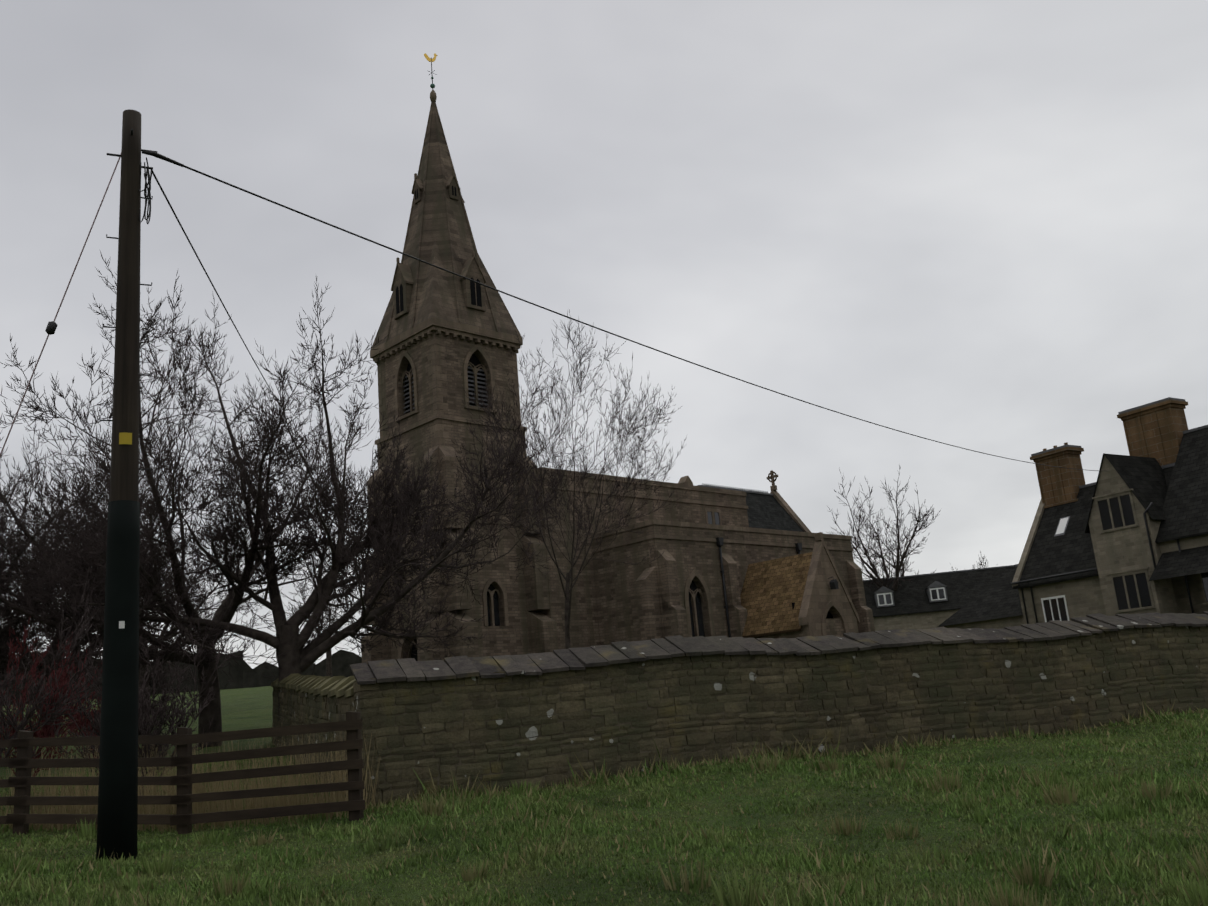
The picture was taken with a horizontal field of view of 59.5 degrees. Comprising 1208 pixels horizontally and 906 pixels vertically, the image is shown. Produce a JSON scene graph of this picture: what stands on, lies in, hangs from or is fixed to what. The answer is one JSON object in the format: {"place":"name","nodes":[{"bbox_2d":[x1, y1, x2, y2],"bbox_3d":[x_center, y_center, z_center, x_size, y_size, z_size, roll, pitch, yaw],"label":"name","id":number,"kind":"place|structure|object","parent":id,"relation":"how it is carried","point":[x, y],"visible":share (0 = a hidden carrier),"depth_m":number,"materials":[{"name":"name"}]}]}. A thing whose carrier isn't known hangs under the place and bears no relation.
{"place":"outdoors","nodes":[
{"label":"outdoors","id":0,"kind":"place"},
{"bbox_2d":[0,686,1207,905],"bbox_3d":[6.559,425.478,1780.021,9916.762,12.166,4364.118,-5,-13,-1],"label":"meadow ground","id":1,"kind":"structure","parent":0,"point":[246,708],"depth_m":9.48,"materials":[{"name":"green plant"}]},
{"bbox_2d":[0,616,101,776],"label":"red shrub","id":2,"kind":"object","parent":1,"relation":"on","point":[44,731],"visible":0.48,"depth_m":18.34,"materials":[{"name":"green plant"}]},
{"bbox_2d":[0,570,102,757],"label":"thorn scrub","id":3,"kind":"object","parent":1,"relation":"on","point":[31,711],"visible":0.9,"depth_m":14.51,"materials":[{"name":"brown plant"}]},
{"bbox_2d":[0,441,159,720],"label":"orchard tree","id":4,"kind":"object","parent":1,"relation":"on","point":[5,638],"visible":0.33,"depth_m":23.93,"materials":[{"name":"brown plant"}]},
{"bbox_2d":[61,677,101,757],"bbox_3d":[-10.236,5.466,21.612,1.995,2.144,1.263,-5,-13,-1],"label":"red shrub","id":5,"kind":"object","parent":1,"relation":"on","point":[79,716],"visible":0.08,"depth_m":21.41,"materials":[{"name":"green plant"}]},
{"bbox_2d":[2,404,218,734],"bbox_3d":[-17.998,3.450,31.186,11.526,10.137,10.074,-5,-13,-1],"label":"orchard tree","id":6,"kind":"object","parent":1,"relation":"on","point":[163,667],"depth_m":32.59,"materials":[{"name":"brown plant"}]},
{"bbox_2d":[53,624,232,795],"bbox_3d":[-6.852,3.832,15.278,2.039,2.705,2.370,-16,-18,40],"label":"thorn scrub","id":7,"kind":"object","parent":1,"relation":"on","point":[152,712],"visible":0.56,"depth_m":15.26,"materials":[{"name":"brown plant"}]},
{"bbox_2d":[83,501,261,713],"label":"orchard tree","id":8,"kind":"object","parent":1,"relation":"on","point":[175,629],"visible":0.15,"depth_m":45.09,"materials":[{"name":"brown plant"}]},
{"bbox_2d":[1,650,361,704],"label":"hedgerow","id":9,"kind":"object","parent":1,"relation":"on","point":[248,676],"visible":0.08,"depth_m":161.34,"materials":[{"name":"green plant"}]},
{"bbox_2d":[0,711,364,834],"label":"fence","id":10,"kind":"object","parent":1,"relation":"on","point":[21,800],"visible":0.85,"depth_m":11.52,"materials":[{"name":"brown wood"}]},
{"bbox_2d":[0,251,379,746],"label":"orchard tree","id":11,"kind":"object","parent":1,"relation":"on","point":[226,610],"visible":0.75,"depth_m":22.30,"materials":[{"name":"brown plant"}]},
{"bbox_2d":[0,730,387,831],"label":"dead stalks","id":12,"kind":"object","parent":1,"relation":"on","point":[257,803],"visible":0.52,"depth_m":12.15,"materials":[{"name":"brown"}]},
{"bbox_2d":[0,278,569,754],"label":"orchard tree","id":13,"kind":"object","parent":1,"relation":"on","point":[300,656],"visible":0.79,"depth_m":23.27,"materials":[{"name":"brown plant"}]},
{"bbox_2d":[272,686,355,795],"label":"return wall","id":14,"kind":"structure","parent":1,"relation":"on","point":[299,708],"depth_m":17.20,"materials":[{"name":"stone"}]},
{"bbox_2d":[271,673,355,697],"bbox_3d":[-5.063,4.025,18.530,0.550,0.902,12.042,1,-15,-22],"label":"wall coping","id":15,"kind":"object","parent":14,"relation":"on","point":[336,686],"visible":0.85,"depth_m":16.54,"materials":[{"name":"beige stone"}]},
{"bbox_2d":[283,567,346,676],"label":"tree","id":16,"kind":"object","parent":1,"relation":"on","point":[328,661],"visible":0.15,"depth_m":107.46,"materials":[{"name":"brown plant"}]},
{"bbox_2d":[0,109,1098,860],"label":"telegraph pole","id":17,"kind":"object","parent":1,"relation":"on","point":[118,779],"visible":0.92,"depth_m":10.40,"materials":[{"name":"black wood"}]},
{"bbox_2d":[460,309,687,648],"bbox_3d":[-0.768,1.557,31.960,7.008,12.142,9.620,-5,-13,-1],"label":"churchyard tree","id":18,"kind":"object","parent":1,"relation":"on","point":[566,590],"visible":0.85,"depth_m":31.44,"materials":[{"name":"brown plant"}]},
{"bbox_2d":[361,53,874,670],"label":"church","id":19,"kind":"structure","parent":1,"relation":"on","point":[743,563],"depth_m":47.22,"materials":[{"name":"stone"}]},
{"bbox_2d":[353,623,1207,804],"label":"field wall","id":20,"kind":"structure","parent":1,"relation":"on","point":[518,728],"depth_m":14.27,"materials":[{"name":"stone"}]},
{"bbox_2d":[350,611,1207,684],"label":"wall coping","id":21,"kind":"object","parent":20,"relation":"on","point":[413,669],"visible":1,"depth_m":14.57,"materials":[{"name":"stone"}]},
{"bbox_2d":[827,465,940,591],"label":"tree","id":22,"kind":"object","parent":1,"relation":"on","point":[898,564],"visible":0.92,"depth_m":94.44,"materials":[{"name":"brown plant"}]},
{"bbox_2d":[863,565,1014,630],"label":"house roof","id":23,"kind":"structure","parent":1,"relation":"on","point":[928,601],"depth_m":92.28,"materials":[{"name":"stone"}]},
{"bbox_2d":[952,551,987,570],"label":"tree","id":24,"kind":"object","parent":1,"relation":"on","point":[980,564],"visible":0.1,"depth_m":150.74,"materials":[{"name":"brown plant"}]},
{"bbox_2d":[937,397,1207,628],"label":"stone house","id":25,"kind":"structure","parent":1,"relation":"on","point":[1124,534],"depth_m":46.60,"materials":[{"name":"stone"}]},
{"bbox_2d":[0,0,1207,668],"label":"sky","id":26,"kind":"structure","parent":0,"point":[976,225],"materials":[{"name":"grey"}]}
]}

